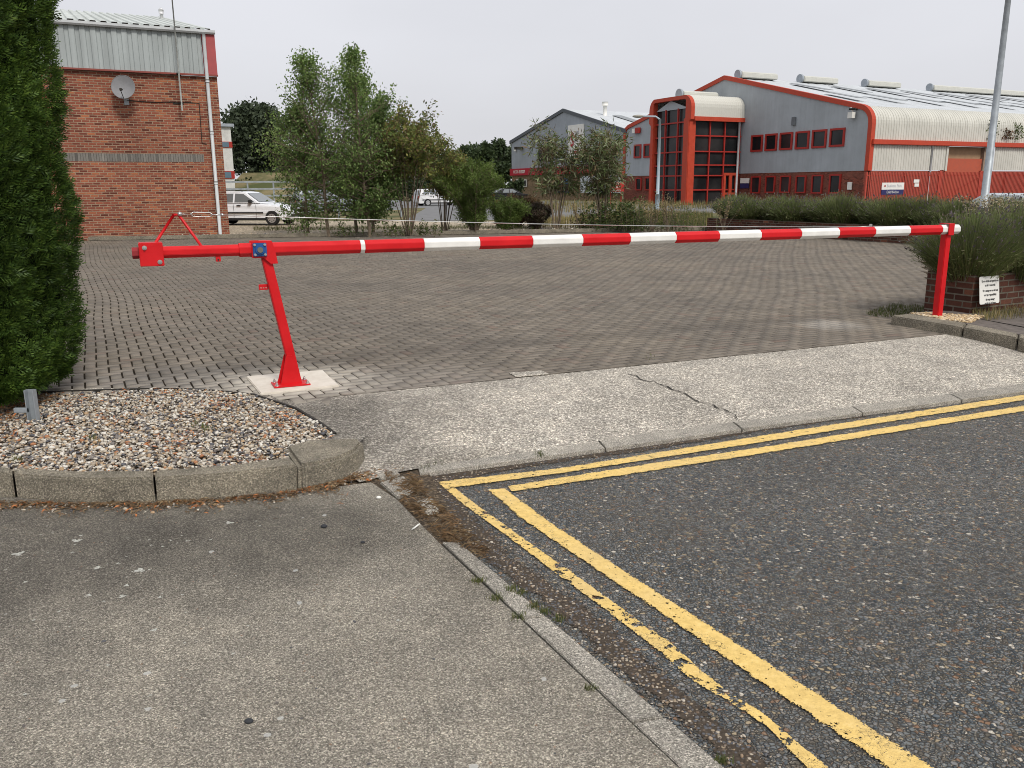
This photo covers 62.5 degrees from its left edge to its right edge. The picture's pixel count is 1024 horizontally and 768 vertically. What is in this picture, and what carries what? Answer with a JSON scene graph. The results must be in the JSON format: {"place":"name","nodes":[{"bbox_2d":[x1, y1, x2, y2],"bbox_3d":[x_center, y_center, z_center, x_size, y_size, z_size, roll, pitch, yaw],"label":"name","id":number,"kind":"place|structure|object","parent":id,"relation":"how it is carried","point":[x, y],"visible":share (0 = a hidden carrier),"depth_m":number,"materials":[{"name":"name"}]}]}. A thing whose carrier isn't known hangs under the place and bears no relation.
{"place":"outdoors","nodes":[
{"label":"outdoors","id":0,"kind":"place"},
{"bbox_2d":[0,388,334,476],"bbox_3d":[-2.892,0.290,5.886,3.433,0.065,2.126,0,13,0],"label":"gravel","id":1,"kind":"structure","parent":0,"point":[152,419],"depth_m":5.71,"materials":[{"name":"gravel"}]},
{"bbox_2d":[13,389,39,424],"bbox_3d":[-3.430,0.163,5.950,0.156,0.250,0.045,0,13,0],"label":"steel stake","id":2,"kind":"object","parent":1,"relation":"on","point":[31,409],"visible":0.91,"depth_m":5.95,"materials":[{"name":"metal"}]},
{"bbox_2d":[0,392,61,423],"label":"needle litter","id":3,"kind":"object","parent":1,"relation":"on","point":[7,405],"visible":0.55,"depth_m":6.38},
{"bbox_2d":[0,0,89,405],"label":"clipped conifer","id":4,"kind":"object","parent":1,"relation":"on","point":[38,324],"visible":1,"depth_m":6.17,"materials":[{"name":"green plant"}]},
{"bbox_2d":[37,388,336,433],"bbox_3d":[-3.290,0.175,6.598,4.580,0.128,0.966,3,14,13],"label":"bed edging","id":5,"kind":"object","parent":1,"relation":"on","point":[260,396],"visible":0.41,"depth_m":6.81,"materials":[{"name":"concrete"}]},
{"bbox_2d":[0,388,376,515],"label":"orange sprigs","id":6,"kind":"object","parent":1,"relation":"on","point":[67,418],"visible":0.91,"depth_m":5.33,"materials":[{"name":"plant"}]},
{"bbox_2d":[0,482,677,767],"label":"pavement","id":7,"kind":"structure","parent":0,"point":[398,712],"depth_m":3.21,"materials":[{"name":"concrete"}]},
{"bbox_2d":[4,520,260,696],"bbox_3d":[-1.746,0.968,3.449,1.394,0.001,2.137,0,13,0],"label":"lichen","id":8,"kind":"object","parent":7,"relation":"on","point":[98,567],"visible":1,"depth_m":3.91},
{"bbox_2d":[0,458,296,502],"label":"kerb","id":9,"kind":"structure","parent":7,"relation":"on","point":[196,483],"depth_m":4.80,"materials":[{"name":"concrete"}]},
{"bbox_2d":[0,476,371,513],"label":"stray pebbles","id":10,"kind":"object","parent":7,"relation":"on","point":[131,508],"visible":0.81,"depth_m":4.70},
{"bbox_2d":[0,463,400,521],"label":"leaf litter","id":11,"kind":"object","parent":7,"relation":"on","point":[334,483],"visible":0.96,"depth_m":4.72,"materials":[{"name":"plant"}]},
{"bbox_2d":[0,498,590,766],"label":"pavement grit","id":12,"kind":"object","parent":7,"relation":"on","point":[277,702],"visible":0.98,"depth_m":3.15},
{"bbox_2d":[229,221,584,233],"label":"back yard","id":13,"kind":"structure","parent":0,"point":[242,227],"depth_m":34.81,"materials":[{"name":"concrete"}]},
{"bbox_2d":[37,8,229,240],"bbox_3d":[-21.440,-11.413,36.218,13.040,9.156,27.004,-7,15,-26],"label":"brick unit","id":14,"kind":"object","parent":13,"relation":"on","point":[148,160],"visible":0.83,"depth_m":26.83,"materials":[{"name":"red brick"}]},
{"bbox_2d":[111,75,134,104],"bbox_3d":[-11.970,-9.078,25.978,0.728,0.847,0.595,10,17,38],"label":"satellite dish","id":15,"kind":"object","parent":14,"relation":"attached to","point":[122,86],"visible":1,"depth_m":25.97,"materials":[{"name":"metal"}]},
{"bbox_2d":[226,190,303,224],"bbox_3d":[-11.323,-7.687,36.700,4.350,1.474,1.900,2,13,10],"label":"parked car","id":16,"kind":"object","parent":13,"relation":"on","point":[252,203],"visible":0.45,"depth_m":35.92,"materials":[{"name":"white paint"}]},
{"bbox_2d":[13,230,932,496],"bbox_3d":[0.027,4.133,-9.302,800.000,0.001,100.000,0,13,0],"label":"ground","id":17,"kind":"structure","parent":0,"point":[928,267],"depth_m":18.50,"materials":[{"name":"soil"}]},
{"bbox_2d":[977,0,1010,217],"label":"street lamp","id":18,"kind":"object","parent":17,"relation":"on","point":[986,182],"visible":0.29,"depth_m":17.15,"materials":[{"name":"metal"}]},
{"bbox_2d":[239,191,721,229],"bbox_3d":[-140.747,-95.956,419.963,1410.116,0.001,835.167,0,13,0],"label":"ground","id":19,"kind":"structure","parent":0,"point":[394,215],"depth_m":45.98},
{"bbox_2d":[221,123,234,191],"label":"white office","id":20,"kind":"structure","parent":19,"relation":"on","point":[227,153],"depth_m":60.12,"materials":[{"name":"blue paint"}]},
{"bbox_2d":[219,96,287,175],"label":"broadleaf tree","id":21,"kind":"object","parent":19,"relation":"on","point":[245,118],"visible":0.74,"depth_m":67.54,"materials":[{"name":"green plant"}]},
{"bbox_2d":[225,181,297,201],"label":"railing","id":22,"kind":"object","parent":19,"relation":"on","point":[272,182],"visible":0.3,"depth_m":46.62,"materials":[{"name":"metal"}]},
{"bbox_2d":[235,172,308,201],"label":"grass bank","id":23,"kind":"structure","parent":19,"relation":"on","point":[261,176],"depth_m":62.32,"materials":[{"name":"plant"}]},
{"bbox_2d":[249,99,347,232],"bbox_3d":[-6.763,-7.173,28.042,3.302,4.594,3.780,9,16,36],"label":"birch tree","id":24,"kind":"object","parent":19,"relation":"on","point":[304,168],"visible":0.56,"depth_m":27.77,"materials":[{"name":"green plant"}]},
{"bbox_2d":[250,45,392,236],"bbox_3d":[-6.284,-7.765,27.391,4.088,6.044,3.973,-7,15,-26],"label":"birch tree","id":25,"kind":"object","parent":19,"relation":"on","point":[308,80],"visible":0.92,"depth_m":26.84,"materials":[{"name":"green plant"}]},
{"bbox_2d":[286,69,413,231],"bbox_3d":[-5.387,-7.838,28.643,4.204,5.599,4.044,0,13,0],"label":"birch tree","id":26,"kind":"object","parent":19,"relation":"on","point":[349,202],"visible":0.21,"depth_m":28.20,"materials":[{"name":"green plant"}]},
{"bbox_2d":[343,90,411,231],"bbox_3d":[-4.541,-7.290,28.108,2.731,4.761,2.628,0,13,0],"label":"birch tree","id":27,"kind":"object","parent":19,"relation":"on","point":[380,208],"visible":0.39,"depth_m":27.73,"materials":[{"name":"green plant"}]},
{"bbox_2d":[253,224,539,230],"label":"kerb grass","id":28,"kind":"structure","parent":19,"relation":"on","point":[460,226],"depth_m":31.32,"materials":[{"name":"plant"}]},
{"bbox_2d":[356,177,524,201],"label":"hedge","id":29,"kind":"object","parent":19,"relation":"on","point":[518,185],"visible":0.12,"depth_m":90.87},
{"bbox_2d":[471,140,497,171],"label":"broadleaf tree","id":30,"kind":"object","parent":19,"relation":"on","point":[485,151],"visible":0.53,"depth_m":112.62,"materials":[{"name":"green plant"}]},
{"bbox_2d":[491,137,511,183],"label":"broadleaf tree","id":31,"kind":"object","parent":19,"relation":"on","point":[498,146],"visible":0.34,"depth_m":117.17,"materials":[{"name":"green plant"}]},
{"bbox_2d":[487,193,532,229],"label":"willow bush","id":32,"kind":"object","parent":19,"relation":"on","point":[509,211],"visible":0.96,"depth_m":29.72,"materials":[{"name":"green plant"}]},
{"bbox_2d":[489,193,550,225],"bbox_3d":[0.317,-6.786,32.784,2.584,1.405,2.960,0,13,0],"label":"dead bush","id":33,"kind":"object","parent":19,"relation":"on","point":[530,199],"visible":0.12,"depth_m":32.45,"materials":[{"name":"brown plant"}]},
{"bbox_2d":[523,202,553,228],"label":"dead bush","id":34,"kind":"object","parent":19,"relation":"on","point":[540,213],"visible":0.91,"depth_m":30.67,"materials":[{"name":"brown plant"}]},
{"bbox_2d":[520,116,594,228],"bbox_3d":[1.617,-7.526,30.182,2.978,4.002,2.023,-5,14,-17],"label":"buddleia bush","id":35,"kind":"object","parent":19,"relation":"on","point":[551,185],"visible":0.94,"depth_m":29.99,"materials":[{"name":"green plant"}]},
{"bbox_2d":[509,102,648,201],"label":"grey warehouse","id":36,"kind":"structure","parent":19,"relation":"on","point":[562,119],"depth_m":93.73,"materials":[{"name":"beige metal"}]},
{"bbox_2d":[568,124,583,155],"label":"wall sign","id":37,"kind":"object","parent":36,"relation":"attached to","point":[576,127],"visible":0.51,"depth_m":90.81,"materials":[{"name":"white plastic"}]},
{"bbox_2d":[575,199,630,228],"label":"weed clump","id":38,"kind":"object","parent":19,"relation":"on","point":[591,217],"visible":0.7,"depth_m":30.25,"materials":[{"name":"green plant"}]},
{"bbox_2d":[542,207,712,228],"bbox_3d":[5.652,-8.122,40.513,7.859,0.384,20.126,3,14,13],"label":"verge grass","id":39,"kind":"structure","parent":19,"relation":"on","point":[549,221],"depth_m":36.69,"materials":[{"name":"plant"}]},
{"bbox_2d":[632,115,660,208],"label":"street lamp","id":40,"kind":"object","parent":19,"relation":"on","point":[658,160],"visible":0.92,"depth_m":48.29,"materials":[{"name":"white metal"}]},
{"bbox_2d":[707,218,922,243],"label":"planter wall","id":41,"kind":"structure","parent":19,"relation":"on","point":[795,225],"depth_m":26.61,"materials":[{"name":"brick"}]},
{"bbox_2d":[715,192,762,218],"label":"lavender bush","id":42,"kind":"object","parent":41,"relation":"on","point":[742,198],"visible":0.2,"depth_m":29.12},
{"bbox_2d":[724,198,764,222],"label":"lavender bush","id":43,"kind":"object","parent":41,"relation":"on","point":[747,211],"visible":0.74,"depth_m":28.34,"materials":[{"name":"plant"}]},
{"bbox_2d":[756,190,805,220],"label":"lavender bush","id":44,"kind":"object","parent":41,"relation":"on","point":[770,204],"visible":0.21,"depth_m":27.54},
{"bbox_2d":[764,195,812,222],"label":"lavender bush","id":45,"kind":"object","parent":41,"relation":"on","point":[784,212],"visible":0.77,"depth_m":26.71,"materials":[{"name":"plant"}]},
{"bbox_2d":[800,193,853,222],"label":"lavender bush","id":46,"kind":"object","parent":41,"relation":"on","point":[813,215],"visible":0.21,"depth_m":25.89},
{"bbox_2d":[806,189,865,223],"bbox_3d":[9.913,-5.299,25.291,1.871,1.092,1.849,10,17,38],"label":"lavender bush","id":47,"kind":"object","parent":41,"relation":"on","point":[833,214],"visible":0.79,"depth_m":25.02,"materials":[{"name":"plant"}]},
{"bbox_2d":[850,194,905,224],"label":"lavender bush","id":48,"kind":"object","parent":41,"relation":"on","point":[866,219],"visible":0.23,"depth_m":24.24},
{"bbox_2d":[861,194,922,225],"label":"lavender bush","id":49,"kind":"object","parent":41,"relation":"on","point":[893,217],"visible":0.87,"depth_m":23.36,"materials":[{"name":"plant"}]},
{"bbox_2d":[898,191,958,225],"bbox_3d":[11.491,-4.834,23.300,1.933,1.068,1.901,0,13,0],"label":"lavender bush","id":50,"kind":"object","parent":41,"relation":"on","point":[925,202],"visible":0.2,"depth_m":23.10,"materials":[{"name":"plant"}]},
{"bbox_2d":[906,202,954,224],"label":"lavender bush","id":51,"kind":"object","parent":41,"relation":"on","point":[919,217],"visible":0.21,"depth_m":22.61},
{"bbox_2d":[917,193,979,224],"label":"lavender bush","id":52,"kind":"object","parent":41,"relation":"on","point":[950,205],"visible":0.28,"depth_m":21.84,"materials":[{"name":"plant"}]},
{"bbox_2d":[622,70,1023,204],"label":"warehouse","id":53,"kind":"structure","parent":19,"relation":"on","point":[770,134],"depth_m":65.47,"materials":[{"name":"grey metal"}]},
{"bbox_2d":[779,132,792,149],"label":"window","id":54,"kind":"structure","parent":53,"relation":"in","point":[786,138],"depth_m":64.43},
{"bbox_2d":[794,131,809,148],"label":"window","id":55,"kind":"structure","parent":53,"relation":"in","point":[802,138],"depth_m":63.01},
{"bbox_2d":[811,129,827,147],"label":"window","id":56,"kind":"structure","parent":53,"relation":"in","point":[819,137],"depth_m":61.58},
{"bbox_2d":[828,174,841,193],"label":"window","id":57,"kind":"structure","parent":53,"relation":"in","point":[834,179],"depth_m":60.79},
{"bbox_2d":[828,127,845,146],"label":"window","id":58,"kind":"structure","parent":53,"relation":"in","point":[836,135],"depth_m":60.15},
{"bbox_2d":[942,158,981,201],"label":"loading door","id":59,"kind":"structure","parent":53,"relation":"in","point":[954,165],"depth_m":62.93,"materials":[{"name":"metal"}]},
{"bbox_2d":[863,172,1023,201],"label":"palisade fence","id":60,"kind":"object","parent":19,"relation":"on","point":[1003,180],"visible":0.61,"depth_m":57.92,"materials":[{"name":"metal"}]},
{"bbox_2d":[881,183,903,194],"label":"site sign","id":61,"kind":"object","parent":60,"relation":"attached to","point":[892,188],"visible":1,"depth_m":56.59,"materials":[{"name":"white plastic"}]},
{"bbox_2d":[936,171,982,203],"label":"palisade gate","id":62,"kind":"structure","parent":60,"relation":"attached to","point":[978,182],"depth_m":59.64,"materials":[{"name":"metal"}]},
{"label":"gravel bank","id":63,"kind":"structure","parent":19,"relation":"on","visible":0},
{"bbox_2d":[298,41,422,236],"bbox_3d":[-4.809,-7.710,26.924,3.551,6.125,4.096,-9,16,-33],"label":"birch tree","id":64,"kind":"object","parent":63,"relation":"on","point":[352,61],"visible":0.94,"depth_m":26.65,"materials":[{"name":"green plant"}]},
{"bbox_2d":[355,99,447,234],"bbox_3d":[-3.699,-7.134,27.849,3.083,4.373,3.723,0,13,0],"label":"multi stem shrub","id":65,"kind":"object","parent":63,"relation":"on","point":[415,142],"visible":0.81,"depth_m":27.09,"materials":[{"name":"green plant"}]},
{"bbox_2d":[422,129,469,230],"bbox_3d":[-2.202,-7.051,29.276,2.148,3.536,2.068,-13,18,-43],"label":"leafy shrub","id":66,"kind":"object","parent":63,"relation":"on","point":[448,158],"visible":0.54,"depth_m":28.98,"materials":[{"name":"green plant"}]},
{"bbox_2d":[428,156,507,231],"bbox_3d":[-1.478,-6.438,28.724,2.742,2.594,2.584,0,13,0],"label":"willow bush","id":67,"kind":"object","parent":63,"relation":"on","point":[471,198],"visible":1,"depth_m":28.47,"materials":[{"name":"green plant"}]},
{"bbox_2d":[569,118,635,227],"bbox_3d":[3.285,-7.511,30.046,2.612,4.016,3.174,0,13,0],"label":"buddleia bush","id":68,"kind":"object","parent":63,"relation":"on","point":[598,164],"visible":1,"depth_m":29.65,"materials":[{"name":"green plant"}]},
{"bbox_2d":[38,230,943,406],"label":"block paving","id":69,"kind":"structure","parent":0,"point":[571,309],"depth_m":11.34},
{"bbox_2d":[246,370,338,394],"bbox_3d":[-1.850,0.001,7.125,0.654,0.068,0.697,-7,15,-25],"label":"concrete base","id":70,"kind":"object","parent":69,"relation":"on","point":[316,379],"visible":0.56,"depth_m":7.00,"materials":[{"name":"concrete"}]},
{"bbox_2d":[132,212,960,387],"bbox_3d":[1.118,-1.000,8.069,8.630,1.409,0.204,-6,14,-23],"label":"boom barrier","id":71,"kind":"object","parent":70,"relation":"on","point":[156,252],"visible":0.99,"depth_m":7.10,"materials":[{"name":"metal"}]},
{"bbox_2d":[88,227,706,240],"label":"kerb","id":72,"kind":"structure","parent":69,"relation":"on","point":[210,236],"depth_m":28.16,"materials":[{"name":"concrete"}]},
{"bbox_2d":[596,195,647,231],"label":"weed clump","id":73,"kind":"object","parent":69,"relation":"on","point":[621,206],"visible":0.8,"depth_m":29.30,"materials":[{"name":"green plant"}]},
{"bbox_2d":[617,205,682,232],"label":"weed clump","id":74,"kind":"object","parent":69,"relation":"on","point":[641,218],"visible":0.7,"depth_m":28.86,"materials":[{"name":"green plant"}]},
{"bbox_2d":[653,202,719,231],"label":"weed clump","id":75,"kind":"object","parent":69,"relation":"on","point":[672,227],"visible":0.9,"depth_m":28.67,"materials":[{"name":"green plant"}]},
{"bbox_2d":[866,302,924,316],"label":"weedy grass","id":76,"kind":"structure","parent":69,"relation":"on","point":[870,312],"depth_m":10.80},
{"bbox_2d":[53,0,1023,185],"label":"sky","id":77,"kind":"structure","parent":0,"point":[492,68],"materials":[{"name":"white"}]},
{"bbox_2d":[389,201,714,220],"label":"side road","id":78,"kind":"structure","parent":0,"point":[430,212],"depth_m":54.39,"materials":[{"name":"asphalt"}]},
{"bbox_2d":[412,188,452,205],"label":"parked car","id":79,"kind":"object","parent":78,"relation":"on","point":[427,200],"visible":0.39,"depth_m":71.07,"materials":[{"name":"white paint"}]},
{"bbox_2d":[253,334,1023,481],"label":"concrete apron","id":80,"kind":"object","parent":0,"point":[409,429],"visible":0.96,"depth_m":6.73,"materials":[{"name":"concrete"}]},
{"bbox_2d":[44,387,345,433],"bbox_3d":[-3.254,0.124,6.637,4.686,0.029,1.052,3,14,13],"label":"mortar haunch","id":81,"kind":"object","parent":80,"relation":"on","point":[329,424],"visible":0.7,"depth_m":6.19,"materials":[{"name":"concrete"}]},
{"bbox_2d":[322,420,365,441],"bbox_3d":[-1.152,0.312,5.726,0.239,0.001,0.670,-6,14,-22],"label":"apron patch","id":82,"kind":"object","parent":80,"relation":"on","point":[352,431],"visible":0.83,"depth_m":5.69,"materials":[{"name":"concrete"}]},
{"bbox_2d":[594,210,713,227],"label":"shrub","id":83,"kind":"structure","parent":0,"point":[695,222],"depth_m":34.67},
{"bbox_2d":[505,198,811,212],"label":"verge grass","id":84,"kind":"structure","parent":0,"point":[589,203],"depth_m":61.35,"materials":[{"name":"plant"}]},
{"bbox_2d":[438,395,1023,767],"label":"road","id":85,"kind":"structure","parent":0,"point":[952,736],"depth_m":3.92,"materials":[{"name":"asphalt"}]},
{"bbox_2d":[326,469,459,549],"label":"corner soil","id":86,"kind":"structure","parent":85,"relation":"on","point":[429,483],"depth_m":4.84,"materials":[{"name":"soil"}]},
{"bbox_2d":[286,439,364,488],"bbox_3d":[-1.134,0.518,5.252,0.501,0.248,0.515,-7,15,-25],"label":"kerb end stone","id":87,"kind":"object","parent":86,"relation":"on","point":[316,462],"visible":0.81,"depth_m":5.10,"materials":[{"name":"concrete"}]},
{"bbox_2d":[383,467,490,560],"bbox_3d":[-0.451,0.667,4.608,0.244,0.122,1.400,-6,14,-24],"label":"dry grass mat","id":88,"kind":"object","parent":86,"relation":"on","point":[448,535],"visible":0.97,"depth_m":4.52,"materials":[{"name":"plant"}]},
{"bbox_2d":[443,542,723,767],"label":"pavement edging","id":89,"kind":"object","parent":85,"relation":"on","point":[676,746],"visible":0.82,"depth_m":3.02,"materials":[{"name":"concrete"}]},
{"bbox_2d":[431,474,770,767],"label":"kerbside soil","id":90,"kind":"structure","parent":85,"relation":"on","point":[452,502],"depth_m":3.29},
{"bbox_2d":[378,470,438,515],"bbox_3d":[-0.679,0.604,5.035,0.189,0.034,1.083,-7,15,-25],"label":"broken edging stone","id":91,"kind":"object","parent":90,"relation":"on","point":[390,488],"visible":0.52,"depth_m":4.93,"materials":[{"name":"concrete"}]},
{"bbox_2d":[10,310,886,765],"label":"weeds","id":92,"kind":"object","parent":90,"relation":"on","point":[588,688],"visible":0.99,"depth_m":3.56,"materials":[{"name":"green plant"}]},
{"bbox_2d":[473,538,785,767],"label":"road grit","id":93,"kind":"object","parent":90,"relation":"on","point":[652,686],"visible":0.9,"depth_m":3.16,"materials":[{"name":"gravel"}]},
{"bbox_2d":[440,483,827,767],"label":"yellow line","id":94,"kind":"object","parent":85,"relation":"on","point":[803,755],"visible":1,"depth_m":3.36,"materials":[{"name":"paint"}]},
{"bbox_2d":[435,400,981,480],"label":"gutter soil","id":95,"kind":"structure","parent":85,"relation":"on","point":[468,474],"depth_m":5.57,"materials":[{"name":"soil"}]},
{"bbox_2d":[489,488,933,767],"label":"yellow line","id":96,"kind":"object","parent":85,"relation":"on","point":[885,751],"visible":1,"depth_m":3.19,"materials":[{"name":"paint"}]},
{"bbox_2d":[418,384,1023,475],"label":"apron edging","id":97,"kind":"object","parent":85,"relation":"on","point":[651,439],"visible":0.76,"depth_m":6.09,"materials":[{"name":"concrete"}]},
{"bbox_2d":[440,395,1023,486],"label":"yellow line","id":98,"kind":"object","parent":85,"relation":"on","point":[686,450],"visible":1,"depth_m":5.83,"materials":[{"name":"paint"}]},
{"bbox_2d":[508,405,1023,490],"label":"yellow line","id":99,"kind":"object","parent":85,"relation":"on","point":[662,465],"visible":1,"depth_m":5.65,"materials":[{"name":"paint"}]},
{"bbox_2d":[891,314,1023,352],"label":"kerb","id":100,"kind":"structure","parent":85,"relation":"on","point":[1002,338],"depth_m":9.07,"materials":[{"name":"concrete"}]},
{"bbox_2d":[930,307,1023,344],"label":"footway","id":101,"kind":"structure","parent":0,"point":[1012,325],"depth_m":9.36,"materials":[{"name":"concrete"}]},
{"bbox_2d":[910,311,984,322],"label":"golden gravel","id":102,"kind":"structure","parent":101,"relation":"on","point":[966,318],"depth_m":9.68,"materials":[{"name":"gravel"}]},
{"bbox_2d":[932,223,954,315],"bbox_3d":[4.934,-1.305,9.675,0.084,1.061,0.136,-6,14,-23],"label":"rest post","id":103,"kind":"object","parent":102,"relation":"on","point":[942,266],"visible":0.9,"depth_m":9.65,"materials":[{"name":"metal"}]},
{"bbox_2d":[924,271,1023,312],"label":"brick planter","id":104,"kind":"object","parent":101,"relation":"on","point":[962,295],"visible":0.52,"depth_m":10.23,"materials":[{"name":"brick"}]},
{"bbox_2d":[899,207,1023,276],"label":"lavender bush","id":105,"kind":"object","parent":104,"relation":"in","point":[924,246],"visible":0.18,"depth_m":10.04,"materials":[{"name":"plant"}]},
{"bbox_2d":[900,202,1023,283],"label":"lavender bush","id":106,"kind":"object","parent":104,"relation":"in","point":[996,268],"visible":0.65,"depth_m":9.93,"materials":[{"name":"plant"}]},
{"bbox_2d":[979,276,998,304],"bbox_3d":[5.655,-1.112,9.990,0.382,0.323,0.068,-7,15,-26],"label":"notice sign","id":107,"kind":"object","parent":104,"relation":"attached to","point":[988,290],"visible":1,"depth_m":9.98,"materials":[{"name":"white plastic"}]},
{"bbox_2d":[955,193,1023,221],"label":"dried plant","id":108,"kind":"object","parent":104,"relation":"in","point":[983,202],"visible":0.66,"depth_m":13.30,"materials":[{"name":"beige plant"}]},
{"bbox_2d":[958,193,1023,281],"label":"lavender bush","id":109,"kind":"object","parent":104,"relation":"in","point":[1019,270],"visible":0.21,"depth_m":10.29,"materials":[{"name":"plant"}]},
{"bbox_2d":[972,303,1023,319],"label":"footway grass","id":110,"kind":"structure","parent":0,"point":[994,313],"depth_m":9.82,"materials":[{"name":"plant"}]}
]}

